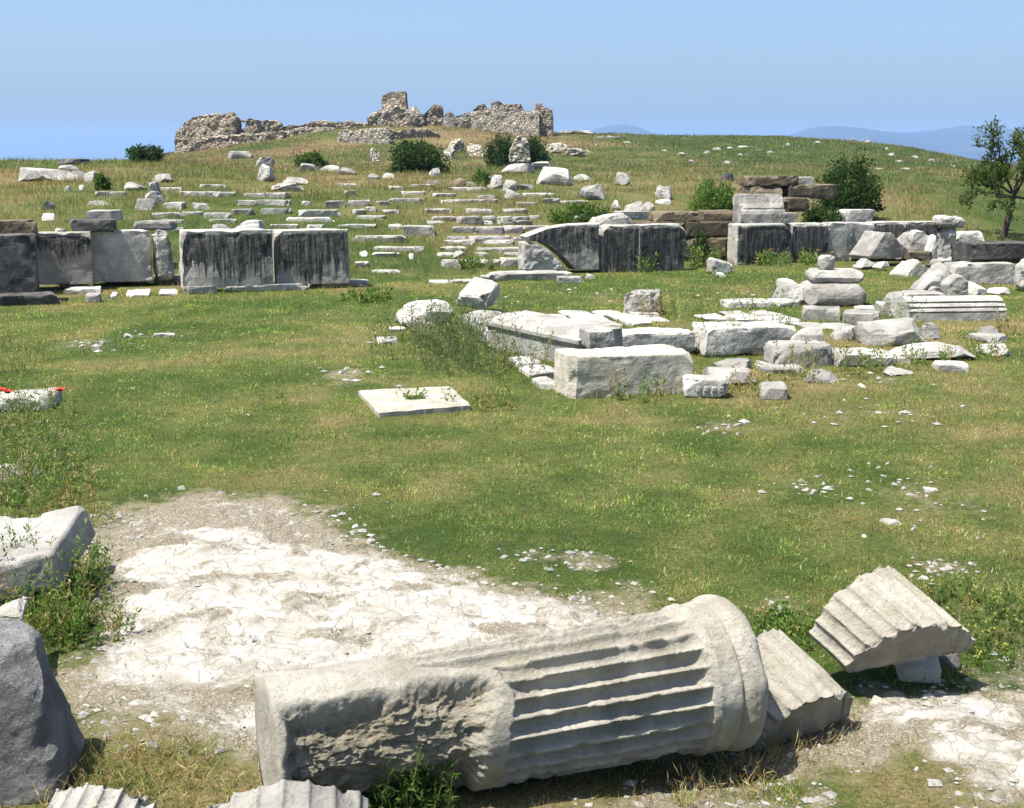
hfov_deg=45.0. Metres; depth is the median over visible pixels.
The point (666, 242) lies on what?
upright stone
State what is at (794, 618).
weed plant
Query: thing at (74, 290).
plinth stone
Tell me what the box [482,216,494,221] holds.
seat block
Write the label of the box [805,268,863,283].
disc stone
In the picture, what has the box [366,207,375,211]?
seat block
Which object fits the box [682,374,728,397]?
carved fragment
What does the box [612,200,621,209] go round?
rock
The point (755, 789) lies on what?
grass tuft
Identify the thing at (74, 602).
weed plant
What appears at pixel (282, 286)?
plinth stone
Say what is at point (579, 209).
thicket bush
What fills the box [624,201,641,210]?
rock
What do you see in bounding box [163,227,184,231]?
seat block
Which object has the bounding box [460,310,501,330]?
rock
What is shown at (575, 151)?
outcrop rock
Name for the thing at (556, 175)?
rock
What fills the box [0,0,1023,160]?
sky
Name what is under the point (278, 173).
hill grass
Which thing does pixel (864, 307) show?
kerb stone
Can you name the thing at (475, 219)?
seat block
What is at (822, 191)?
course block
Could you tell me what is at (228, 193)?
seat block
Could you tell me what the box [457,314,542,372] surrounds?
weed plant
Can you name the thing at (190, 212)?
seat block
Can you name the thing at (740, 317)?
paving stone
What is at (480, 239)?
seat block
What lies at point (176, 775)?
grass tuft
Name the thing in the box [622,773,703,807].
grass tuft
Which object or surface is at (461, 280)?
seat block
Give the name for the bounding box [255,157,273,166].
rock
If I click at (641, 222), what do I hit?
course block
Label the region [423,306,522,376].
weed plant
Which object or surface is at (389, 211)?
seat block
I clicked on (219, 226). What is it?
rock
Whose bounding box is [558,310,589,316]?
paving stone
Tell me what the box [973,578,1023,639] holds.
weed plant
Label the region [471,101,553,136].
ruined hall
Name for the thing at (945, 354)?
weed plant
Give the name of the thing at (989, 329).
rock
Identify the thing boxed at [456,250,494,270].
weed plant
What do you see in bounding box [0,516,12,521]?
rock
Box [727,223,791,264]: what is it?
upright stone
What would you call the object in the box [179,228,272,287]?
upright stone
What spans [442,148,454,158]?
outcrop rock
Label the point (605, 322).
paving stone
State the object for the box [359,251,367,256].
rock
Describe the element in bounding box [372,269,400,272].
seat block
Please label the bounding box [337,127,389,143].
ruin fragment
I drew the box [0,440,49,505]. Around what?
grass plant
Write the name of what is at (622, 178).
rock
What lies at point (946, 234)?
capped stump
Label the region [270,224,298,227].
seat block
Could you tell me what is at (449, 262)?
seat block
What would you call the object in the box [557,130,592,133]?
rock ledge
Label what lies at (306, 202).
seat block
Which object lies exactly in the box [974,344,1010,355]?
rock
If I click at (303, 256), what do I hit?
upright stone
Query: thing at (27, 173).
rock
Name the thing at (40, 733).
boulder
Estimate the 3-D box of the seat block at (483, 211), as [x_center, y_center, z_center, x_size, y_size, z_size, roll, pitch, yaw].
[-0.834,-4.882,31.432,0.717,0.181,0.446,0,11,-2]
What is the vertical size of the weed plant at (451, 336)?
0.785 m
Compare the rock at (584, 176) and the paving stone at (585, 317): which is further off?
the rock at (584, 176)
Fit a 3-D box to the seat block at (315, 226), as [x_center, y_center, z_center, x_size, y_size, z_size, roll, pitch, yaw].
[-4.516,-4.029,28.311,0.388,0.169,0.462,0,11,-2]
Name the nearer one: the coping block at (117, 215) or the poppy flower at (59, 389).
the poppy flower at (59, 389)
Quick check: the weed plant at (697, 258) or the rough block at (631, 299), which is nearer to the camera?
the rough block at (631, 299)
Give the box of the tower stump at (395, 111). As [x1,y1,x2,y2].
[367,91,424,126]
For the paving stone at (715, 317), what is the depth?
17.58 m
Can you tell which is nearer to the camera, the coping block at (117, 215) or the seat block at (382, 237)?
the coping block at (117, 215)
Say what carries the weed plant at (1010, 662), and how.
on the ground at (280, 616)
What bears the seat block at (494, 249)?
on the ground at (280, 616)
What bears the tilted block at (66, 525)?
on the ground at (280, 616)
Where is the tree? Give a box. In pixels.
[957,115,1023,236]
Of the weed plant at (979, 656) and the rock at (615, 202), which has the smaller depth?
the weed plant at (979, 656)
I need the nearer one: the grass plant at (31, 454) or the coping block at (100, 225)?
the grass plant at (31, 454)
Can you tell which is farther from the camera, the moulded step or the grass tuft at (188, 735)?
the moulded step
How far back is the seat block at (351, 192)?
34.58 m
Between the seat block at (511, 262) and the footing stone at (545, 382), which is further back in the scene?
the seat block at (511, 262)
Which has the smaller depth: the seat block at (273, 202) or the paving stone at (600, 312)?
the paving stone at (600, 312)
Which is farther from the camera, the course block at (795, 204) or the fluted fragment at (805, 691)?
the course block at (795, 204)
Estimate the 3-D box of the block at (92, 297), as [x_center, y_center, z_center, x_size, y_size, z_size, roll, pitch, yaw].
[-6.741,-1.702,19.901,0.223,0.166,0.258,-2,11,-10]
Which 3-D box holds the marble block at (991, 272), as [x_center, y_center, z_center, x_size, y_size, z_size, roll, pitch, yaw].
[8.622,-2.416,22.809,1.122,0.432,0.721,-1,11,-4]
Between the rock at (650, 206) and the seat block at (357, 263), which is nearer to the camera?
the seat block at (357, 263)
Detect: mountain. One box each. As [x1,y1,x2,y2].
[591,124,656,134]
[787,126,1023,163]
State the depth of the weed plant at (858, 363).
12.88 m
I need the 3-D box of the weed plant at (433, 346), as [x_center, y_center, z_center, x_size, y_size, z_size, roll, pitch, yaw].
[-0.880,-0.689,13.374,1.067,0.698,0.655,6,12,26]
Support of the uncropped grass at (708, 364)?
on the ground at (280, 616)
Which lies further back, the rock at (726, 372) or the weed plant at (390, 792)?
the rock at (726, 372)
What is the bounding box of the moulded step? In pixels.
[486,310,622,361]
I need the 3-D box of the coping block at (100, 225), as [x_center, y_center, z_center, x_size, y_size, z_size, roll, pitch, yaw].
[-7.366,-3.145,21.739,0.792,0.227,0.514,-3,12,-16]
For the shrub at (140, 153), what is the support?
on the ground at (280, 616)
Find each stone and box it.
[0,219,37,234]
[0,233,39,292]
[0,290,62,305]
[36,231,93,284]
[59,284,85,287]
[63,286,101,294]
[91,229,152,282]
[108,292,117,299]
[126,289,150,296]
[148,181,160,193]
[152,230,173,280]
[154,274,180,282]
[154,333,174,336]
[159,289,177,295]
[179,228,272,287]
[182,286,216,293]
[222,282,308,292]
[272,228,349,284]
[310,279,368,287]
[358,386,470,417]
[376,336,397,343]
[389,326,404,331]
[480,326,488,341]
[483,270,571,280]
[509,356,539,366]
[518,364,553,376]
[520,222,598,269]
[531,376,553,388]
[549,314,566,317]
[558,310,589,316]
[569,314,608,319]
[581,319,621,326]
[592,310,619,316]
[596,224,638,272]
[605,313,635,319]
[614,210,648,219]
[617,317,651,325]
[629,312,658,315]
[633,223,685,271]
[635,315,667,321]
[694,313,730,320]
[718,311,745,314]
[720,298,773,307]
[724,314,764,321]
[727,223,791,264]
[750,310,782,315]
[760,315,800,323]
[768,298,799,306]
[785,222,828,261]
[792,322,830,328]
[797,177,813,185]
[800,280,866,306]
[801,305,840,320]
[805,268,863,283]
[821,323,855,329]
[822,222,852,260]
[830,324,855,340]
[842,309,879,324]
[850,222,874,257]
[853,264,889,268]
[854,305,873,309]
[865,221,903,258]
[879,518,900,524]
[902,221,937,241]
[904,251,931,259]
[923,487,937,491]
[930,258,957,264]
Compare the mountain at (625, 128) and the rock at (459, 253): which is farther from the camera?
the mountain at (625, 128)
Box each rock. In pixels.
[0,463,25,481]
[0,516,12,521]
[0,596,32,621]
[18,167,69,180]
[41,201,54,208]
[42,213,54,221]
[55,228,65,231]
[56,159,89,163]
[57,165,77,171]
[66,170,84,180]
[84,171,96,182]
[87,201,109,205]
[124,182,147,189]
[135,198,157,209]
[145,191,164,203]
[151,174,173,181]
[192,203,209,209]
[212,224,228,228]
[228,151,252,159]
[233,220,264,228]
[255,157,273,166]
[258,164,274,180]
[270,183,304,190]
[282,177,307,183]
[300,163,317,170]
[319,165,339,171]
[338,167,356,174]
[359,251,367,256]
[367,174,379,179]
[369,147,380,161]
[382,173,393,177]
[395,299,452,324]
[402,320,434,327]
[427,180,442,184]
[428,168,439,176]
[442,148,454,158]
[447,138,463,151]
[451,178,466,186]
[453,250,465,258]
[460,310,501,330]
[466,143,482,156]
[490,175,502,184]
[501,163,534,171]
[502,180,516,190]
[504,189,521,198]
[531,161,550,168]
[536,167,573,185]
[545,142,567,152]
[565,148,585,156]
[574,174,592,180]
[579,184,606,199]
[585,274,594,278]
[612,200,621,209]
[615,172,629,184]
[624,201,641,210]
[642,202,654,211]
[655,199,671,204]
[656,186,671,199]
[703,367,755,382]
[710,358,750,367]
[716,272,725,276]
[720,173,734,180]
[755,360,768,366]
[771,278,803,301]
[790,327,823,341]
[803,369,838,382]
[852,317,925,345]
[855,259,874,267]
[869,695,890,705]
[873,261,888,267]
[874,301,890,316]
[883,366,912,375]
[889,259,927,276]
[889,342,975,358]
[893,231,908,259]
[893,354,910,363]
[910,263,951,290]
[921,322,940,339]
[923,234,936,261]
[928,286,942,292]
[938,653,960,671]
[941,261,970,279]
[965,333,1007,343]
[968,280,986,294]
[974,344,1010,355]
[977,325,998,333]
[987,287,1009,293]
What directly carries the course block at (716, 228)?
on the course block at (717, 240)
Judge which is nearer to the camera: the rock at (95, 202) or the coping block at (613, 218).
the coping block at (613, 218)
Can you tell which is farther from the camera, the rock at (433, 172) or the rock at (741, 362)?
the rock at (433, 172)
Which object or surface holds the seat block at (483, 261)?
on the ground at (280, 616)
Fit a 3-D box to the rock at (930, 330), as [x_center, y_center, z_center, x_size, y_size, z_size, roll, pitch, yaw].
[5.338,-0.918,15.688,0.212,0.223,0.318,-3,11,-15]
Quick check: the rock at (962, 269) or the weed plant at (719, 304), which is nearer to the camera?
the weed plant at (719, 304)
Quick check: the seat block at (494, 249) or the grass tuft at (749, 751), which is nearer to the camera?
the grass tuft at (749, 751)
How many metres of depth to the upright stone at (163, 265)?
22.03 m
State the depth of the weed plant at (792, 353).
12.65 m
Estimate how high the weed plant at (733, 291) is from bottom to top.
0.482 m
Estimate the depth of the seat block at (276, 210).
29.94 m
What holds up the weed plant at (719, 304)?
on the ground at (280, 616)
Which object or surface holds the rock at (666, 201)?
on the ground at (280, 616)
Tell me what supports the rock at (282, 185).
on the ground at (280, 616)
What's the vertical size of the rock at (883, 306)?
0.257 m
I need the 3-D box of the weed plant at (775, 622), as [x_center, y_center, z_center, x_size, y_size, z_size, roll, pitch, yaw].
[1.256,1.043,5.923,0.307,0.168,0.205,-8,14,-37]
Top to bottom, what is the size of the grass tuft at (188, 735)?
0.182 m
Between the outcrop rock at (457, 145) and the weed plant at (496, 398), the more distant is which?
the outcrop rock at (457, 145)
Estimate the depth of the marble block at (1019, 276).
21.33 m
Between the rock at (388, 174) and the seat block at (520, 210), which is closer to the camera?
the seat block at (520, 210)
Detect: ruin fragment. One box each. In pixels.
[277,120,367,131]
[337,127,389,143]
[389,128,439,139]
[424,104,443,125]
[444,111,471,127]
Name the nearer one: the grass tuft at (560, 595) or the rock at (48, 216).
the grass tuft at (560, 595)
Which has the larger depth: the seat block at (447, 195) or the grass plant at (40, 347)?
the seat block at (447, 195)
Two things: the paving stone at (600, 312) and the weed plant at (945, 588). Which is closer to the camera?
the weed plant at (945, 588)
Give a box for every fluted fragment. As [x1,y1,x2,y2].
[47,782,156,807]
[207,779,368,807]
[748,628,853,752]
[809,565,975,672]
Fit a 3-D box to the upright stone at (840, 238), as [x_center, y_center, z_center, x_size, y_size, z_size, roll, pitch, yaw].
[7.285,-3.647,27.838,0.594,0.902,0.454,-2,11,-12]
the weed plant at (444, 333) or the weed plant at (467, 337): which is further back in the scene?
the weed plant at (444, 333)
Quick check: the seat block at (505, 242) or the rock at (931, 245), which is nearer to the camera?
the rock at (931, 245)
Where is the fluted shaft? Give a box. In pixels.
[255,594,768,796]
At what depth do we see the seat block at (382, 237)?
27.31 m
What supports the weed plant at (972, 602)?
on the ground at (280, 616)
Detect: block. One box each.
[0,387,61,411]
[0,506,95,601]
[70,219,116,231]
[85,293,101,302]
[86,209,122,220]
[95,191,125,196]
[133,220,176,230]
[152,212,180,218]
[160,187,181,190]
[162,219,183,223]
[163,202,185,209]
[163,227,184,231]
[179,191,220,196]
[182,211,203,216]
[200,184,225,188]
[203,212,231,218]
[208,219,236,222]
[221,192,236,195]
[231,209,253,214]
[236,200,257,205]
[244,193,265,196]
[256,200,291,205]
[260,208,291,213]
[266,192,290,198]
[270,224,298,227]
[271,185,303,191]
[286,217,333,221]
[298,210,340,216]
[302,201,309,205]
[306,224,323,227]
[325,200,344,207]
[335,183,359,186]
[338,224,375,227]
[344,190,355,195]
[348,200,369,205]
[352,209,364,214]
[353,235,405,241]
[355,261,368,267]
[356,215,386,219]
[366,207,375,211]
[372,252,398,256]
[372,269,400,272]
[373,246,424,252]
[376,201,388,205]
[382,209,398,213]
[388,186,402,189]
[388,198,423,203]
[388,224,402,229]
[401,191,424,194]
[403,225,434,236]
[424,208,451,212]
[427,221,443,224]
[429,280,448,282]
[431,216,455,220]
[433,193,454,196]
[437,252,453,256]
[440,246,465,251]
[441,199,471,202]
[441,259,462,266]
[443,239,474,245]
[446,236,465,239]
[448,187,484,190]
[449,279,471,282]
[452,226,476,232]
[456,216,484,224]
[457,277,499,308]
[465,208,491,214]
[465,259,500,266]
[468,235,510,242]
[469,199,499,202]
[475,252,487,256]
[476,226,503,233]
[476,247,501,251]
[477,195,494,198]
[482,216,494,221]
[483,239,513,244]
[484,221,493,224]
[487,185,532,189]
[497,216,510,223]
[500,257,517,266]
[501,247,517,251]
[502,208,526,213]
[503,220,532,224]
[503,225,522,233]
[503,252,517,256]
[512,216,529,220]
[522,193,554,196]
[523,225,548,230]
[529,215,539,218]
[542,198,559,203]
[554,344,693,398]
[556,276,581,282]
[561,200,587,202]
[578,325,614,348]
[589,213,631,225]
[622,327,694,350]
[623,289,662,312]
[631,221,676,223]
[648,211,697,222]
[681,221,733,236]
[685,236,727,256]
[692,321,795,356]
[697,210,732,221]
[706,257,732,273]
[732,194,784,222]
[739,175,798,185]
[740,185,782,196]
[753,362,804,373]
[759,381,787,399]
[764,340,832,367]
[780,184,837,198]
[782,197,809,211]
[783,212,796,223]
[817,255,834,269]
[832,347,895,366]
[837,209,874,221]
[849,231,906,258]
[883,290,944,302]
[895,657,940,683]
[905,230,928,251]
[931,360,968,371]
[950,240,1023,262]
[956,231,984,240]
[957,261,1015,284]
[1014,258,1023,290]
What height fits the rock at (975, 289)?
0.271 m
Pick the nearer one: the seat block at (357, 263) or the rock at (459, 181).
the seat block at (357, 263)
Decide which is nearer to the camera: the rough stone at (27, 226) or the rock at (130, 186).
the rough stone at (27, 226)
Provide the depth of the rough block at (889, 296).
18.35 m
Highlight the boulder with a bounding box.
[0,618,85,806]
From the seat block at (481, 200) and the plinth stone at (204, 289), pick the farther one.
the seat block at (481, 200)
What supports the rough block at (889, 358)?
on the ground at (280, 616)
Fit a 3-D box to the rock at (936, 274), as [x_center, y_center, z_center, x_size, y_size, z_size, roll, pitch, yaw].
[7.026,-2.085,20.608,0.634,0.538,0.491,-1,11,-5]
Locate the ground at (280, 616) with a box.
[0,126,1023,807]
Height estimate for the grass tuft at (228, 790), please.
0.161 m
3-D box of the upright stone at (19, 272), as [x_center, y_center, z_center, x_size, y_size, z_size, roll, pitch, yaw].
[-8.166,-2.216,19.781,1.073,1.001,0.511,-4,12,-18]
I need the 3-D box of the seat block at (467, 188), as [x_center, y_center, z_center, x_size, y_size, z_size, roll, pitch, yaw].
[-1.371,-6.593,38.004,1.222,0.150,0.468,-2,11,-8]
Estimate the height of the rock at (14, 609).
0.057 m
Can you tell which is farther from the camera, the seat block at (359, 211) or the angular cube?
the seat block at (359, 211)
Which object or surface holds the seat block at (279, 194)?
on the ground at (280, 616)
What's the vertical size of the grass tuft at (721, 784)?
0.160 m
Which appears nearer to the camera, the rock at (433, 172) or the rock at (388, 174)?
the rock at (388, 174)
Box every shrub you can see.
[124,142,166,162]
[385,139,452,173]
[482,130,515,166]
[525,134,551,165]
[810,147,885,212]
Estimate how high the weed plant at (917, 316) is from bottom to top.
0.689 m
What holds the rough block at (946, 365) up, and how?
on the ground at (280, 616)
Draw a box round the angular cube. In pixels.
[940,274,968,295]
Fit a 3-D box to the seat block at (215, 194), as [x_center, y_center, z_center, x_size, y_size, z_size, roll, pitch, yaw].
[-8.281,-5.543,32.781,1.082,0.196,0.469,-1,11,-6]
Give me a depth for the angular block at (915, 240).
26.34 m
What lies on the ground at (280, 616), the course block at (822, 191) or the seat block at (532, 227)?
the seat block at (532, 227)
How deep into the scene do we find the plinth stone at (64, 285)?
21.64 m
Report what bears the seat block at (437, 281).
on the ground at (280, 616)
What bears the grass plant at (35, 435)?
on the ground at (280, 616)
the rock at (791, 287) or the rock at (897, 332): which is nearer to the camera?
the rock at (897, 332)
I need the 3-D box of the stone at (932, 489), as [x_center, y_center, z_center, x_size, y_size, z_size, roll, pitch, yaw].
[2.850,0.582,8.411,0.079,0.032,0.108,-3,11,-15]
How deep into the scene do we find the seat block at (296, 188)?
35.22 m
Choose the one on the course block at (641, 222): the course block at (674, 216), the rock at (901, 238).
the course block at (674, 216)
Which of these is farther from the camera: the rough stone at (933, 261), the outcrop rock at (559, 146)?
the outcrop rock at (559, 146)
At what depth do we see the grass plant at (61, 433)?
9.19 m
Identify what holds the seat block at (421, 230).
on the ground at (280, 616)
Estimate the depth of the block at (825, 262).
19.31 m
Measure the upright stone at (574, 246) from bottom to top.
0.932 m
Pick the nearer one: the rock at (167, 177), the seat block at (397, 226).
the seat block at (397, 226)
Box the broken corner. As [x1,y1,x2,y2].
[518,241,563,270]
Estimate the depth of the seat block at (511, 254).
26.73 m
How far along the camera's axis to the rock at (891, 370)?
12.99 m
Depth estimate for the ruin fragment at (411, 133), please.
120.55 m
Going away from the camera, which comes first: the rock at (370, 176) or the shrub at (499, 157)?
the rock at (370, 176)
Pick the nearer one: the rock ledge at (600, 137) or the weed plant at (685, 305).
the weed plant at (685, 305)
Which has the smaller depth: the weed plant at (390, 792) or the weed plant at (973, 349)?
the weed plant at (390, 792)
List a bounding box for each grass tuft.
[22,752,117,807]
[46,750,148,796]
[64,722,152,782]
[94,715,183,785]
[95,766,178,802]
[108,714,199,760]
[114,746,216,801]
[139,729,230,778]
[166,764,256,807]
[211,631,242,643]
[395,386,428,399]
[547,591,572,597]
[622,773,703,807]
[667,764,725,807]
[682,753,770,793]
[698,754,774,804]
[719,743,789,781]
[730,730,812,783]
[743,762,806,805]
[762,729,823,764]
[787,704,858,748]
[820,710,873,747]
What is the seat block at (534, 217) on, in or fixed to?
on the ground at (280, 616)
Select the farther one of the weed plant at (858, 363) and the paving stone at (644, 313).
the paving stone at (644, 313)
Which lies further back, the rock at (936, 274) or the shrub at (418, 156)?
the shrub at (418, 156)
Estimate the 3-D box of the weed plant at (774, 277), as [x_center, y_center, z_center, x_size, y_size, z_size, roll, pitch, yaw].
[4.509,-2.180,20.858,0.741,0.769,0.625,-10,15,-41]
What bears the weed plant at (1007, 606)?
on the ground at (280, 616)
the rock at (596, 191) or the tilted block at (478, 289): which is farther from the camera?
the rock at (596, 191)
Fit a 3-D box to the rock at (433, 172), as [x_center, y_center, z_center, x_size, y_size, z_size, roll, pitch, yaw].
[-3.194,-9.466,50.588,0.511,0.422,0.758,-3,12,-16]
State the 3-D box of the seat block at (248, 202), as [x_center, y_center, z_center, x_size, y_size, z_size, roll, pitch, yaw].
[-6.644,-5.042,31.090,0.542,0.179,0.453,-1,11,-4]
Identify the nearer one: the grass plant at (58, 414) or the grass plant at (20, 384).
the grass plant at (58, 414)
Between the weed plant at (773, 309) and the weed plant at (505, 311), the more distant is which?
the weed plant at (773, 309)
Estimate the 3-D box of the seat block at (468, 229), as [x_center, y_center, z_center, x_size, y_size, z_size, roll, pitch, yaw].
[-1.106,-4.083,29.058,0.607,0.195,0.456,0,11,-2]
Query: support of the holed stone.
on the ground at (280, 616)
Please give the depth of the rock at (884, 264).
25.45 m
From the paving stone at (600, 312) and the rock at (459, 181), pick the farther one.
the rock at (459, 181)
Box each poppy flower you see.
[2,389,12,410]
[54,387,64,408]
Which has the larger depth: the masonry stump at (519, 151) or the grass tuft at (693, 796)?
the masonry stump at (519, 151)
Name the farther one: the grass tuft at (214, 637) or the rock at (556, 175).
the rock at (556, 175)
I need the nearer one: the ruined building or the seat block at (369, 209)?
the seat block at (369, 209)
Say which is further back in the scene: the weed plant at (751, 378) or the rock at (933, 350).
the rock at (933, 350)
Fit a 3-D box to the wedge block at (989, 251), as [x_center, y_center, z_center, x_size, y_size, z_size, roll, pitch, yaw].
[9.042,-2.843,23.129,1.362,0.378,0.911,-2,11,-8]
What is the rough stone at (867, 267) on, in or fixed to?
on the ground at (280, 616)
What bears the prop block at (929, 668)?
on the ground at (280, 616)
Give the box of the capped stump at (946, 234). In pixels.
[932,215,964,258]
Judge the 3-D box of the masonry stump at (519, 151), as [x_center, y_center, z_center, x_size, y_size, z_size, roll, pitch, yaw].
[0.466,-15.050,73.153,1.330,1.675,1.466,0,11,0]
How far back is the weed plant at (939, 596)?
6.19 m
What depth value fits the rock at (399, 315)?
17.01 m
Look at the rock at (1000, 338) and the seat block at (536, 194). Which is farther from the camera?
the seat block at (536, 194)
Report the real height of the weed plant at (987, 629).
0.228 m
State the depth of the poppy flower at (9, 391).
10.98 m
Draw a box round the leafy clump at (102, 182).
[92,171,112,190]
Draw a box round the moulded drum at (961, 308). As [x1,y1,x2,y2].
[889,295,1006,321]
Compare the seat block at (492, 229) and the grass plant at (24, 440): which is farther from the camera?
the seat block at (492, 229)
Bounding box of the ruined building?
[174,111,287,153]
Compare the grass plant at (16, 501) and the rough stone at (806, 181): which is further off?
the rough stone at (806, 181)
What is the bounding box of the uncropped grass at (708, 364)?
[0,162,1023,807]
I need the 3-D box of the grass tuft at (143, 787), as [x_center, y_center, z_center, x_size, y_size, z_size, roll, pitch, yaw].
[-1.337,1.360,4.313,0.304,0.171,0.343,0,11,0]
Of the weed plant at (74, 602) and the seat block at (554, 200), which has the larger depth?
the seat block at (554, 200)
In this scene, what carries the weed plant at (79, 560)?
on the ground at (280, 616)
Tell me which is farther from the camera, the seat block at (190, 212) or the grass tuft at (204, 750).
the seat block at (190, 212)
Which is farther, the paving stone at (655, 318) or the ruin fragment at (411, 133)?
the ruin fragment at (411, 133)
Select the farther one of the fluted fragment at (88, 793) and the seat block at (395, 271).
the seat block at (395, 271)
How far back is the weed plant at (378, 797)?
4.17 m
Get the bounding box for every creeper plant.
[687,220,713,266]
[800,202,843,222]
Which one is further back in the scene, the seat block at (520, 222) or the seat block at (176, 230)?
the seat block at (520, 222)
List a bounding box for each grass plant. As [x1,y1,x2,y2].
[0,316,16,349]
[0,324,54,363]
[0,340,35,374]
[0,370,64,412]
[0,373,52,431]
[0,390,57,458]
[0,393,64,453]
[0,405,40,470]
[0,409,72,484]
[0,417,88,484]
[0,432,76,505]
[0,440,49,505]
[0,450,58,517]
[0,451,93,518]
[1,385,73,434]
[5,446,107,502]
[13,386,79,422]
[15,413,108,469]
[24,477,115,527]
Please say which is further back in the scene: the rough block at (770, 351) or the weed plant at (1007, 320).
the weed plant at (1007, 320)
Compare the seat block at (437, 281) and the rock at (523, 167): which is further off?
the rock at (523, 167)
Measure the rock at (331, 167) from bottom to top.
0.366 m
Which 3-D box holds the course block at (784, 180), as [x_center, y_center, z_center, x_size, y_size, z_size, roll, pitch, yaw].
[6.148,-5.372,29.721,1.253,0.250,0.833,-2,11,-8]
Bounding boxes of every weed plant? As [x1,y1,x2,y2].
[0,500,108,605]
[0,528,91,612]
[0,559,94,652]
[0,582,79,648]
[1,470,57,517]
[4,577,70,627]
[22,560,120,641]
[32,548,112,612]
[34,532,121,596]
[64,595,142,646]
[340,283,393,302]
[352,776,412,807]
[362,294,443,362]
[370,741,434,807]
[373,296,429,345]
[385,311,471,370]
[390,758,461,807]
[406,293,489,359]
[407,298,462,353]
[418,298,496,350]
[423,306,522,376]
[427,295,486,342]
[439,378,513,411]
[444,297,511,364]
[453,297,513,347]
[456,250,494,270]
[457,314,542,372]
[461,322,553,379]
[605,367,667,401]
[634,288,675,319]
[635,251,659,272]
[657,284,703,317]
[685,244,723,267]
[686,297,745,354]
[689,275,729,315]
[727,362,776,396]
[730,281,768,309]
[740,248,774,264]
[742,286,800,324]
[748,607,813,635]
[753,600,809,631]
[754,252,800,293]
[755,247,792,265]
[755,600,824,631]
[767,609,815,649]
[773,339,823,382]
[796,247,835,264]
[826,328,893,378]
[856,338,922,370]
[871,289,927,325]
[904,575,979,605]
[906,332,957,364]
[923,571,999,616]
[943,594,1016,621]
[948,603,1007,649]
[958,569,1023,610]
[958,619,976,653]
[959,333,1009,360]
[960,616,1015,670]
[969,617,1023,667]
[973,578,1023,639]
[981,626,1023,670]
[985,606,1023,647]
[992,305,1023,333]
[992,581,1023,633]
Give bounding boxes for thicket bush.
[547,202,611,223]
[686,176,738,211]
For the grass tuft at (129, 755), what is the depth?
4.56 m
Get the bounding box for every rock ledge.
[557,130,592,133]
[595,136,626,138]
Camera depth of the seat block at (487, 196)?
34.34 m
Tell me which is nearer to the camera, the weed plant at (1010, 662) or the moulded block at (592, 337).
the weed plant at (1010, 662)
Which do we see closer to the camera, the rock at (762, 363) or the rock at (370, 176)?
the rock at (762, 363)
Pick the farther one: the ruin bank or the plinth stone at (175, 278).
the ruin bank
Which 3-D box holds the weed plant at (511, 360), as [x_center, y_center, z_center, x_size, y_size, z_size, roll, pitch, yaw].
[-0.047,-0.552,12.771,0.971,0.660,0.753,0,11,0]
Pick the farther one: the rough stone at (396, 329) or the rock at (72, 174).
the rock at (72, 174)
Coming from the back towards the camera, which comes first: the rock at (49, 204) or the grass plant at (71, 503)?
the rock at (49, 204)
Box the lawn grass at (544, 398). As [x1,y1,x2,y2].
[0,266,1023,807]
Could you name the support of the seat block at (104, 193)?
on the ground at (280, 616)
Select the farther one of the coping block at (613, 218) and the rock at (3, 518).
the coping block at (613, 218)
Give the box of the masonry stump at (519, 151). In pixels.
[509,135,530,163]
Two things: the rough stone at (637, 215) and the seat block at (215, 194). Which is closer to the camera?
the rough stone at (637, 215)
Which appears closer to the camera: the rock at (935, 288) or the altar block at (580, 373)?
the altar block at (580, 373)
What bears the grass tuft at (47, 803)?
on the ground at (280, 616)
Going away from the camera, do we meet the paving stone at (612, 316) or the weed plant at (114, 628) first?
the weed plant at (114, 628)
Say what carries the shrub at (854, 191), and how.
on the ground at (280, 616)
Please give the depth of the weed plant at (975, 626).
5.69 m
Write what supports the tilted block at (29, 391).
on the ground at (280, 616)
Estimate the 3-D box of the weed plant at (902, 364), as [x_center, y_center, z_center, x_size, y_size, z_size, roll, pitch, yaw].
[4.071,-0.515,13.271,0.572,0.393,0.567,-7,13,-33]
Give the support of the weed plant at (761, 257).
on the ground at (280, 616)
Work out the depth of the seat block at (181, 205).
29.61 m
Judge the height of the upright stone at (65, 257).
0.904 m
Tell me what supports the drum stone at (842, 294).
on the ground at (280, 616)
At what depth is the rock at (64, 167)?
46.44 m
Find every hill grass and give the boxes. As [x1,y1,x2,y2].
[0,155,1023,286]
[10,124,1020,176]
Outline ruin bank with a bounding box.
[285,127,335,135]
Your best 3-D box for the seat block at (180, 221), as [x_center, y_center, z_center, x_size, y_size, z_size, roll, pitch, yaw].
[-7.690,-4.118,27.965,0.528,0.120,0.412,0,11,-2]
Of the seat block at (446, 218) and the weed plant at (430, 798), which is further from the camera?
the seat block at (446, 218)
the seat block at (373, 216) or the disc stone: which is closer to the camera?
the disc stone
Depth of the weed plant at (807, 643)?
5.75 m
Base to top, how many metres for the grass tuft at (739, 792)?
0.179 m
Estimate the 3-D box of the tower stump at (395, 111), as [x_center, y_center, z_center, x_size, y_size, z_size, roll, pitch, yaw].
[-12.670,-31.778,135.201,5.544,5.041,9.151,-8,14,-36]
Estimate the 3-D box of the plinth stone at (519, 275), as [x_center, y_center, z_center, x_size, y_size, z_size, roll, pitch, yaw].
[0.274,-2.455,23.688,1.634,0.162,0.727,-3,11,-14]

